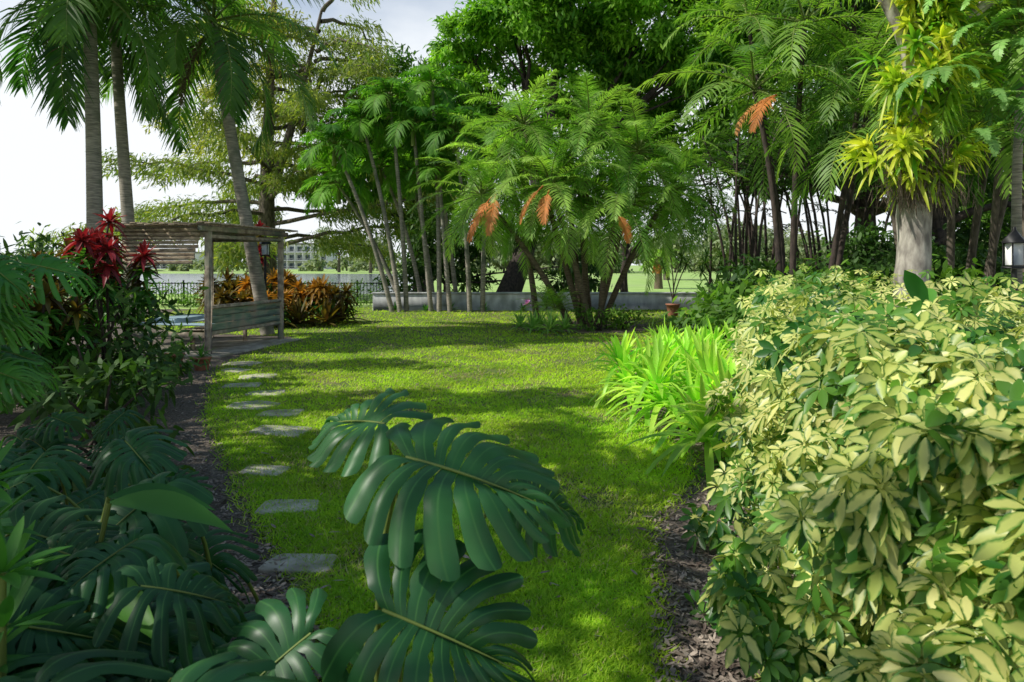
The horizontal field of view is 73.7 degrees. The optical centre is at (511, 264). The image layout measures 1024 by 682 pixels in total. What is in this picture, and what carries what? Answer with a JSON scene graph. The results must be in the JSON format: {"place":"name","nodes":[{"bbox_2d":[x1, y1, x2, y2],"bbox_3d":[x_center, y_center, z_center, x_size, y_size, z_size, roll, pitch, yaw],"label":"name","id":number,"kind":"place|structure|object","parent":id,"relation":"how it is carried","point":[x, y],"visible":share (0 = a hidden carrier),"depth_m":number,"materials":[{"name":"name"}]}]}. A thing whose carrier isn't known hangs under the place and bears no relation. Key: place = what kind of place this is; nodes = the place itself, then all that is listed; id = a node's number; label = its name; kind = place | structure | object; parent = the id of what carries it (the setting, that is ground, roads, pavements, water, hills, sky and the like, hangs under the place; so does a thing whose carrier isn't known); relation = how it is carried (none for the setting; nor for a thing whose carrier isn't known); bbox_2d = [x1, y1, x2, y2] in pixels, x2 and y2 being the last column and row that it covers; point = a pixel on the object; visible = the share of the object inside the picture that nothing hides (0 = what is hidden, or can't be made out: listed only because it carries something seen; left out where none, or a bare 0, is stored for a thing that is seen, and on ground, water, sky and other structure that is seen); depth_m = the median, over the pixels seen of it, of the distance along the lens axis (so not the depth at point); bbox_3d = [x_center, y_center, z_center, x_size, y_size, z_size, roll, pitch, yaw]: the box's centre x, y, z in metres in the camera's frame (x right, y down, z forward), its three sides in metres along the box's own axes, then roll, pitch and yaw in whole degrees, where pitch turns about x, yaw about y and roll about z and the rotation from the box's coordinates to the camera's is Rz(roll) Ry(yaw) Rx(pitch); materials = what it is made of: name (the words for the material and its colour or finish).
{"place":"outdoors","nodes":[
{"label":"outdoors","id":0,"kind":"place"},
{"bbox_2d":[145,252,203,268],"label":"apartment building","id":1,"kind":"structure","parent":0,"point":[197,255],"depth_m":254.94,"materials":[{"name":"white paint"}]},
{"bbox_2d":[70,274,412,293],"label":"lake","id":2,"kind":"structure","parent":0,"point":[336,278],"depth_m":77.57,"materials":[{"name":"grey liquid"}]},
{"bbox_2d":[276,243,336,268],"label":"apartment building","id":3,"kind":"structure","parent":0,"point":[293,258],"depth_m":247.94,"materials":[{"name":"white paint"}]},
{"bbox_2d":[0,309,797,681],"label":"mulch bed","id":4,"kind":"object","parent":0,"point":[184,417],"visible":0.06,"depth_m":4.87,"materials":[{"name":"brown wood"}]},
{"bbox_2d":[0,232,54,358],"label":"green shrub","id":5,"kind":"object","parent":4,"relation":"on","point":[6,246],"visible":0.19,"depth_m":7.76,"materials":[{"name":"green plant"}]},
{"bbox_2d":[3,282,73,412],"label":"shrub","id":6,"kind":"object","parent":4,"relation":"on","point":[46,310],"visible":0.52,"depth_m":7.82,"materials":[{"name":"green plant"}]},
{"bbox_2d":[0,437,83,677],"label":"dracaena plant","id":7,"kind":"object","parent":4,"relation":"on","point":[13,573],"visible":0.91,"depth_m":1.54,"materials":[{"name":"green plant"}]},
{"bbox_2d":[0,222,85,371],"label":"green shrub","id":8,"kind":"object","parent":4,"relation":"on","point":[47,238],"visible":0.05,"depth_m":10.61,"materials":[{"name":"green plant"}]},
{"bbox_2d":[0,254,97,413],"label":"philodendron plant","id":9,"kind":"object","parent":4,"relation":"on","point":[18,366],"visible":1,"depth_m":4.57,"materials":[{"name":"green plant"}]},
{"bbox_2d":[17,236,85,364],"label":"red ti plant","id":10,"kind":"object","parent":4,"relation":"on","point":[59,253],"visible":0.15,"depth_m":8.79,"materials":[{"name":"green plant"}]},
{"bbox_2d":[13,279,97,378],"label":"shrub","id":11,"kind":"object","parent":4,"relation":"on","point":[71,331],"visible":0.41,"depth_m":8.06,"materials":[{"name":"green plant"}]},
{"bbox_2d":[0,221,139,352],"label":"green shrub","id":12,"kind":"object","parent":4,"relation":"on","point":[25,244],"visible":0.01,"depth_m":12.49,"materials":[{"name":"green plant"}]},
{"bbox_2d":[3,287,144,382],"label":"green shrub","id":13,"kind":"object","parent":4,"relation":"on","point":[115,334],"visible":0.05,"depth_m":10.06,"materials":[{"name":"green plant"}]},
{"bbox_2d":[4,350,177,455],"bbox_3d":[-3.863,1.315,6.250,1.130,1.026,2.097,0,0,0],"label":"green shrub","id":14,"kind":"object","parent":4,"relation":"on","point":[84,373],"visible":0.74,"depth_m":6.36,"materials":[{"name":"green plant"}]},
{"bbox_2d":[61,207,128,367],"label":"red ti plant","id":15,"kind":"object","parent":4,"relation":"on","point":[109,220],"visible":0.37,"depth_m":9.33,"materials":[{"name":"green plant"}]},
{"bbox_2d":[0,340,193,431],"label":"green shrub","id":16,"kind":"object","parent":4,"relation":"on","point":[45,409],"visible":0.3,"depth_m":7.46,"materials":[{"name":"green plant"}]},
{"bbox_2d":[63,227,130,357],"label":"red ti plant","id":17,"kind":"object","parent":4,"relation":"on","point":[116,280],"visible":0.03,"depth_m":10.59,"materials":[{"name":"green plant"}]},
{"bbox_2d":[20,397,195,500],"bbox_3d":[-2.997,1.462,5.083,1.144,0.830,1.251,0,0,0],"label":"green shrub","id":18,"kind":"object","parent":4,"relation":"on","point":[78,426],"visible":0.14,"depth_m":5.11,"materials":[{"name":"green plant"}]},
{"bbox_2d":[0,0,216,343],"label":"coconut palm","id":19,"kind":"object","parent":4,"relation":"on","point":[70,30],"visible":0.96,"depth_m":13.83,"materials":[{"name":"green plant"}]},
{"bbox_2d":[59,227,165,392],"bbox_3d":[-5.152,0.614,8.847,1.081,2.176,1.017,0,0,0],"label":"red ti plant","id":20,"kind":"object","parent":4,"relation":"on","point":[106,251],"visible":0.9,"depth_m":8.72,"materials":[{"name":"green plant"}]},
{"bbox_2d":[79,249,159,385],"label":"red ti plant","id":21,"kind":"object","parent":4,"relation":"on","point":[139,282],"visible":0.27,"depth_m":9.18,"materials":[{"name":"green plant"}]},
{"bbox_2d":[33,279,211,398],"bbox_3d":[-5.083,1.066,8.680,2.338,1.771,1.984,0,0,-26],"label":"green shrub","id":22,"kind":"object","parent":4,"relation":"on","point":[150,346],"visible":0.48,"depth_m":8.68,"materials":[{"name":"green plant"}]},
{"bbox_2d":[17,0,235,338],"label":"coconut palm","id":23,"kind":"object","parent":4,"relation":"on","point":[116,75],"visible":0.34,"depth_m":15.40,"materials":[{"name":"green plant"}]},
{"bbox_2d":[0,408,259,681],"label":"philodendron plant","id":24,"kind":"object","parent":4,"relation":"on","point":[67,660],"visible":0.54,"depth_m":1.77,"materials":[{"name":"green plant"}]},
{"bbox_2d":[0,424,303,681],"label":"monstera plant","id":25,"kind":"object","parent":4,"relation":"on","point":[142,543],"visible":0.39,"depth_m":2.19,"materials":[{"name":"green plant"}]},
{"bbox_2d":[72,483,232,643],"bbox_3d":[-1.065,1.180,1.937,0.492,1.045,1.078,0,0,-30],"label":"heliconia plant","id":26,"kind":"object","parent":4,"relation":"on","point":[162,499],"visible":0.54,"depth_m":1.98,"materials":[{"name":"green plant"}]},
{"bbox_2d":[114,322,208,384],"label":"green shrub","id":27,"kind":"object","parent":4,"relation":"on","point":[188,366],"visible":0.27,"depth_m":9.98,"materials":[{"name":"green plant"}]},
{"bbox_2d":[189,343,219,370],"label":"potted plant","id":28,"kind":"object","parent":4,"relation":"on","point":[201,358],"visible":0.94,"depth_m":10.93,"materials":[{"name":"green plant"}]},
{"bbox_2d":[137,337,299,357],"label":"concrete slab","id":29,"kind":"structure","parent":4,"relation":"on","point":[225,346],"depth_m":14.18,"materials":[{"name":"grey concrete"}]},
{"bbox_2d":[106,221,297,353],"bbox_3d":[-6.258,0.454,14.121,2.236,2.493,3.238,0,0,11],"label":"covered garden bench","id":30,"kind":"object","parent":29,"relation":"on","point":[214,323],"visible":0.83,"depth_m":12.99,"materials":[{"name":"grey wood"}]},
{"bbox_2d":[203,286,269,315],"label":"red ti plant","id":31,"kind":"object","parent":4,"relation":"on","point":[223,296],"visible":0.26,"depth_m":18.38,"materials":[{"name":"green plant"}]},
{"bbox_2d":[316,281,358,322],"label":"red ti plant","id":32,"kind":"object","parent":4,"relation":"on","point":[346,294],"visible":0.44,"depth_m":19.89,"materials":[{"name":"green plant"}]},
{"bbox_2d":[214,388,585,681],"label":"monstera plant","id":33,"kind":"object","parent":4,"relation":"on","point":[398,545],"visible":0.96,"depth_m":1.66,"materials":[{"name":"green plant"}]},
{"bbox_2d":[406,68,749,327],"bbox_3d":[1.701,-1.676,18.439,8.498,6.832,6.686,0,0,26],"label":"date palm cluster","id":34,"kind":"object","parent":4,"relation":"on","point":[552,174],"visible":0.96,"depth_m":17.97,"materials":[{"name":"green plant"}]},
{"bbox_2d":[466,185,632,243],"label":"dead fronds","id":35,"kind":"object","parent":34,"relation":"attached to","point":[542,204],"visible":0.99,"depth_m":16.23,"materials":[{"name":"orange plant"}]},
{"bbox_2d":[581,313,772,485],"bbox_3d":[2.057,1.450,8.006,2.662,1.608,6.230,0,0,23],"label":"lily clump","id":36,"kind":"object","parent":4,"relation":"on","point":[689,369],"visible":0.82,"depth_m":6.91,"materials":[{"name":"green plant"}]},
{"bbox_2d":[652,256,803,344],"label":"green shrub","id":37,"kind":"object","parent":4,"relation":"on","point":[725,276],"visible":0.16,"depth_m":13.25,"materials":[{"name":"green plant"}]},
{"bbox_2d":[672,269,855,334],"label":"green shrub","id":38,"kind":"object","parent":4,"relation":"on","point":[731,312],"visible":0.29,"depth_m":10.96,"materials":[{"name":"green plant"}]},
{"bbox_2d":[715,246,892,312],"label":"green shrub","id":39,"kind":"object","parent":4,"relation":"on","point":[769,266],"visible":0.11,"depth_m":16.28,"materials":[{"name":"green plant"}]},
{"bbox_2d":[679,88,939,291],"bbox_3d":[8.850,-1.758,21.120,7.591,6.924,6.376,0,0,0],"label":"cane palm thicket","id":40,"kind":"object","parent":4,"relation":"on","point":[749,229],"visible":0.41,"depth_m":20.71,"materials":[{"name":"green plant"}]},
{"bbox_2d":[631,0,993,287],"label":"areca palm clump","id":41,"kind":"object","parent":4,"relation":"on","point":[823,33],"visible":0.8,"depth_m":14.00,"materials":[{"name":"green plant"}]},
{"bbox_2d":[734,94,777,136],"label":"dead fronds","id":42,"kind":"object","parent":41,"relation":"attached to","point":[760,104],"visible":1,"depth_m":12.56,"materials":[{"name":"orange plant"}]},
{"bbox_2d":[762,252,894,317],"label":"green shrub","id":43,"kind":"object","parent":4,"relation":"on","point":[850,273],"visible":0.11,"depth_m":11.68,"materials":[{"name":"green plant"}]},
{"bbox_2d":[679,263,1023,681],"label":"variegated schefflera hedge","id":44,"kind":"object","parent":4,"relation":"on","point":[889,512],"visible":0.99,"depth_m":2.17,"materials":[{"name":"green plant"}]},
{"bbox_2d":[799,214,962,298],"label":"green shrub","id":45,"kind":"object","parent":4,"relation":"on","point":[888,246],"visible":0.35,"depth_m":17.74,"materials":[{"name":"green plant"}]},
{"bbox_2d":[748,0,1014,302],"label":"shade tree","id":46,"kind":"object","parent":4,"relation":"on","point":[962,232],"visible":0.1,"depth_m":19.70,"materials":[{"name":"green plant"}]},
{"bbox_2d":[764,0,1023,329],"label":"areca palm clump","id":47,"kind":"object","parent":4,"relation":"on","point":[1001,164],"visible":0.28,"depth_m":12.29,"materials":[{"name":"green plant"}]},
{"bbox_2d":[833,0,1023,307],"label":"epiphyte covered tree","id":48,"kind":"object","parent":4,"relation":"on","point":[928,34],"visible":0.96,"depth_m":8.69,"materials":[{"name":"green plant"}]},
{"bbox_2d":[853,254,1023,340],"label":"green shrub","id":49,"kind":"object","parent":4,"relation":"on","point":[948,272],"visible":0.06,"depth_m":11.29,"materials":[{"name":"green plant"}]},
{"bbox_2d":[855,0,1023,289],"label":"broadleaf tree","id":50,"kind":"object","parent":4,"relation":"on","point":[989,35],"visible":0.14,"depth_m":10.26,"materials":[{"name":"green plant"}]},
{"bbox_2d":[861,0,1023,336],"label":"areca palm clump","id":51,"kind":"object","parent":4,"relation":"on","point":[1016,82],"visible":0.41,"depth_m":9.22,"materials":[{"name":"green plant"}]},
{"bbox_2d":[875,223,1010,294],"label":"green shrub","id":52,"kind":"object","parent":4,"relation":"on","point":[960,260],"visible":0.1,"depth_m":13.70,"materials":[{"name":"green plant"}]},
{"bbox_2d":[903,270,995,319],"bbox_3d":[3.168,0.869,4.982,0.601,1.662,0.241,0,0,17],"label":"bird of paradise plant","id":53,"kind":"object","parent":4,"relation":"on","point":[915,285],"visible":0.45,"depth_m":4.99,"materials":[{"name":"green plant"}]},
{"bbox_2d":[958,258,1023,336],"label":"green shrub","id":54,"kind":"object","parent":4,"relation":"on","point":[991,282],"visible":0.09,"depth_m":10.90,"materials":[{"name":"green plant"}]},
{"bbox_2d":[1001,227,1023,328],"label":"garden lamp","id":55,"kind":"object","parent":4,"relation":"on","point":[1013,240],"visible":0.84,"depth_m":7.90,"materials":[{"name":"metal"}]},
{"bbox_2d":[145,307,727,681],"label":"lawn","id":56,"kind":"structure","parent":0,"point":[493,371],"depth_m":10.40,"materials":[{"name":"plant"}]},
{"bbox_2d":[192,266,237,321],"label":"red ti plant","id":57,"kind":"object","parent":56,"relation":"on","point":[227,276],"visible":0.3,"depth_m":19.38,"materials":[{"name":"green plant"}]},
{"bbox_2d":[97,0,338,334],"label":"coconut palm","id":58,"kind":"object","parent":56,"relation":"on","point":[235,100],"visible":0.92,"depth_m":16.25,"materials":[{"name":"green plant"}]},
{"bbox_2d":[222,275,246,302],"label":"red ti plant","id":59,"kind":"object","parent":56,"relation":"on","point":[233,284],"visible":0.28,"depth_m":19.39,"materials":[{"name":"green plant"}]},
{"bbox_2d":[221,382,261,387],"bbox_3d":[-3.762,1.687,9.542,0.510,0.027,0.347,0,0,-7],"label":"stepping stone","id":60,"kind":"object","parent":56,"relation":"on","point":[253,384],"visible":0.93,"depth_m":9.53,"materials":[{"name":"grey stone"}]},
{"bbox_2d":[226,400,280,409],"bbox_3d":[-3.121,1.687,8.186,0.587,0.027,0.506,0,0,25],"label":"stepping stone","id":61,"kind":"object","parent":56,"relation":"on","point":[251,403],"visible":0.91,"depth_m":8.16,"materials":[{"name":"grey stone"}]},
{"bbox_2d":[232,267,277,300],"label":"shrub","id":62,"kind":"object","parent":56,"relation":"on","point":[246,283],"visible":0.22,"depth_m":19.41,"materials":[{"name":"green plant"}]},
{"bbox_2d":[254,220,270,276],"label":"red ti plant","id":63,"kind":"object","parent":56,"relation":"on","point":[259,224],"visible":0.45,"depth_m":17.78,"materials":[{"name":"green plant"}]},
{"bbox_2d":[239,464,290,476],"bbox_3d":[-2.030,1.687,5.584,0.384,0.027,0.251,0,0,9],"label":"stepping stone","id":64,"kind":"object","parent":56,"relation":"on","point":[262,468],"visible":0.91,"depth_m":5.58,"materials":[{"name":"grey stone"}]},
{"bbox_2d":[259,236,270,290],"bbox_3d":[-6.000,0.505,16.600,0.244,2.390,0.244,0,0,-36],"label":"garden lamp","id":65,"kind":"object","parent":56,"relation":"on","point":[265,249],"visible":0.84,"depth_m":16.57,"materials":[{"name":"metal"}]},
{"bbox_2d":[247,287,296,326],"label":"red ti plant","id":66,"kind":"object","parent":56,"relation":"on","point":[286,299],"visible":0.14,"depth_m":18.30,"materials":[{"name":"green plant"}]},
{"bbox_2d":[257,409,302,416],"bbox_3d":[-2.630,1.687,7.756,0.473,0.027,0.368,0,0,0],"label":"stepping stone","id":67,"kind":"object","parent":56,"relation":"on","point":[269,412],"visible":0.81,"depth_m":7.72,"materials":[{"name":"grey stone"}]},
{"bbox_2d":[249,425,311,437],"bbox_3d":[-2.363,1.687,6.910,0.599,0.027,0.399,0,0,10],"label":"stepping stone","id":68,"kind":"object","parent":56,"relation":"on","point":[276,430],"visible":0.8,"depth_m":6.89,"materials":[{"name":"grey stone"}]},
{"bbox_2d":[255,499,319,514],"bbox_3d":[-1.544,1.687,4.743,0.422,0.027,0.272,0,0,0],"label":"stepping stone","id":69,"kind":"object","parent":56,"relation":"on","point":[291,505],"visible":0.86,"depth_m":4.74,"materials":[{"name":"grey stone"}]},
{"bbox_2d":[268,268,309,318],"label":"red ti plant","id":70,"kind":"object","parent":56,"relation":"on","point":[290,280],"visible":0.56,"depth_m":19.32,"materials":[{"name":"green plant"}]},
{"bbox_2d":[258,553,336,573],"bbox_3d":[-1.203,1.687,3.844,0.409,0.027,0.236,0,0,0],"label":"stepping stone","id":71,"kind":"object","parent":56,"relation":"on","point":[267,567],"visible":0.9,"depth_m":3.81,"materials":[{"name":"grey stone"}]},
{"bbox_2d":[284,296,324,325],"bbox_3d":[-5.742,1.376,18.444,1.564,1.100,1.468,0,0,0],"label":"bromeliad","id":72,"kind":"object","parent":56,"relation":"on","point":[299,316],"visible":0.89,"depth_m":18.44,"materials":[{"name":"green plant"}]},
{"bbox_2d":[288,273,337,323],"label":"red ti plant","id":73,"kind":"object","parent":56,"relation":"on","point":[317,289],"visible":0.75,"depth_m":19.09,"materials":[{"name":"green plant"}]},
{"bbox_2d":[302,295,349,326],"bbox_3d":[-5.117,1.331,18.760,1.429,1.117,1.462,0,0,-7],"label":"bromeliad","id":74,"kind":"object","parent":56,"relation":"on","point":[325,311],"visible":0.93,"depth_m":18.62,"materials":[{"name":"green plant"}]},
{"bbox_2d":[319,290,366,325],"bbox_3d":[-4.808,1.379,19.569,1.603,1.298,1.526,0,0,-24],"label":"bromeliad","id":75,"kind":"object","parent":56,"relation":"on","point":[340,304],"visible":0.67,"depth_m":19.43,"materials":[{"name":"green plant"}]},
{"bbox_2d":[293,63,525,311],"bbox_3d":[-3.803,-2.741,25.168,8.854,8.948,5.596,0,0,0],"label":"christmas palm cluster","id":76,"kind":"object","parent":56,"relation":"on","point":[430,116],"visible":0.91,"depth_m":24.37,"materials":[{"name":"green plant"}]},
{"bbox_2d":[240,363,701,591],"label":"fallen leaves","id":77,"kind":"object","parent":56,"relation":"on","point":[466,556],"visible":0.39,"depth_m":4.22,"materials":[{"name":"brown plant"}]},
{"bbox_2d":[500,307,580,335],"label":"spider lily clump","id":78,"kind":"object","parent":56,"relation":"on","point":[535,321],"visible":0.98,"depth_m":16.75,"materials":[{"name":"green plant"}]},
{"bbox_2d":[372,291,712,310],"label":"garden wall","id":79,"kind":"structure","parent":56,"relation":"on","point":[501,301],"depth_m":24.98,"materials":[{"name":"paint"}]},
{"bbox_2d":[512,321,652,332],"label":"tree ring mulch","id":80,"kind":"object","parent":56,"relation":"on","point":[641,327],"visible":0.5,"depth_m":17.71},
{"bbox_2d":[516,284,587,320],"bbox_3d":[1.042,1.000,17.786,2.051,1.050,2.003,0,0,29],"label":"young palm","id":81,"kind":"object","parent":80,"relation":"on","point":[553,301],"visible":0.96,"depth_m":17.66,"materials":[{"name":"green plant"}]},
{"bbox_2d":[568,304,631,331],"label":"ground cover","id":82,"kind":"object","parent":80,"relation":"on","point":[617,313],"visible":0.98,"depth_m":17.33,"materials":[{"name":"green plant"}]},
{"bbox_2d":[600,302,653,329],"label":"ground cover","id":83,"kind":"object","parent":80,"relation":"on","point":[626,323],"visible":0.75,"depth_m":17.87,"materials":[{"name":"green plant"}]},
{"bbox_2d":[655,247,696,315],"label":"potted plant","id":84,"kind":"object","parent":56,"relation":"on","point":[673,307],"visible":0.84,"depth_m":22.41,"materials":[{"name":"green plant"}]},
{"bbox_2d":[691,244,732,314],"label":"shrub","id":85,"kind":"object","parent":56,"relation":"on","point":[706,255],"visible":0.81,"depth_m":21.46,"materials":[{"name":"green plant"}]},
{"bbox_2d":[66,265,891,308],"bbox_3d":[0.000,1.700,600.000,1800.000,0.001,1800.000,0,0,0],"label":"ground","id":86,"kind":"structure","parent":0,"point":[637,279],"depth_m":72.95,"materials":[{"name":"green plant"}]},
{"bbox_2d":[1,248,410,271],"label":"distant tree line","id":87,"kind":"object","parent":86,"relation":"on","point":[319,265],"visible":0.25,"depth_m":175.49,"materials":[{"name":"green plant"}]},
{"bbox_2d":[104,278,379,307],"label":"boxwood hedge","id":88,"kind":"object","parent":86,"relation":"on","point":[185,299],"visible":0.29,"depth_m":27.33,"materials":[{"name":"green plant"}]},
{"bbox_2d":[18,0,499,285],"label":"cypress tree","id":89,"kind":"object","parent":86,"relation":"on","point":[272,183],"visible":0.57,"depth_m":31.32,"materials":[{"name":"green plant"}]},
{"bbox_2d":[143,280,392,305],"bbox_3d":[-10.465,1.170,28.236,11.130,1.060,0.098,0,0,0],"label":"metal fence","id":90,"kind":"object","parent":86,"relation":"on","point":[360,283],"visible":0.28,"depth_m":28.19,"materials":[{"name":"black metal"}]},
{"bbox_2d":[311,224,368,271],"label":"distant tree","id":91,"kind":"object","parent":86,"relation":"on","point":[321,229],"visible":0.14,"depth_m":148.62,"materials":[{"name":"green plant"}]},
{"bbox_2d":[349,236,393,272],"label":"distant tree","id":92,"kind":"object","parent":86,"relation":"on","point":[377,242],"visible":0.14,"depth_m":134.69,"materials":[{"name":"green plant"}]},
{"bbox_2d":[294,43,482,291],"bbox_3d":[-5.595,-4.511,34.031,9.700,12.491,6.714,0,0,15],"label":"broadleaf tree","id":93,"kind":"object","parent":86,"relation":"on","point":[403,63],"visible":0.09,"depth_m":32.93,"materials":[{"name":"green plant"}]},
{"bbox_2d":[373,195,625,291],"bbox_3d":[-0.529,-0.503,28.586,10.609,5.447,3.559,0,0,0],"label":"dark shrub thicket","id":94,"kind":"object","parent":86,"relation":"on","point":[594,284],"visible":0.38,"depth_m":28.44,"materials":[{"name":"green plant"}]},
{"bbox_2d":[423,0,801,291],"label":"mango tree","id":95,"kind":"object","parent":86,"relation":"on","point":[601,42],"visible":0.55,"depth_m":29.49,"materials":[{"name":"green plant"}]},
{"bbox_2d":[562,135,733,291],"bbox_3d":[5.604,-1.931,29.587,8.156,7.326,4.304,0,0,10],"label":"tree","id":96,"kind":"object","parent":86,"relation":"on","point":[624,287],"visible":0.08,"depth_m":29.63,"materials":[{"name":"green plant"}]},
{"bbox_2d":[638,248,678,288],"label":"short palm","id":97,"kind":"object","parent":86,"relation":"on","point":[659,284],"visible":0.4,"depth_m":47.79,"materials":[{"name":"green plant"}]},
{"bbox_2d":[631,228,704,279],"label":"distant tree","id":98,"kind":"object","parent":86,"relation":"on","point":[677,246],"visible":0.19,"depth_m":74.05,"materials":[{"name":"green plant"}]},
{"bbox_2d":[429,222,1002,272],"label":"distant tree line","id":99,"kind":"object","parent":86,"relation":"on","point":[540,259],"visible":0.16,"depth_m":140.50,"materials":[{"name":"green plant"}]},
{"bbox_2d":[684,216,773,265],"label":"distant tree","id":100,"kind":"object","parent":86,"relation":"on","point":[715,242],"visible":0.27,"depth_m":78.31,"materials":[{"name":"green plant"}]},
{"bbox_2d":[680,0,1010,274],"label":"shade tree","id":101,"kind":"object","parent":86,"relation":"on","point":[722,122],"visible":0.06,"depth_m":26.70,"materials":[{"name":"green plant"}]},
{"bbox_2d":[0,0,984,264],"label":"sky","id":102,"kind":"structure","parent":0,"point":[43,170],"materials":[{"name":"white"}]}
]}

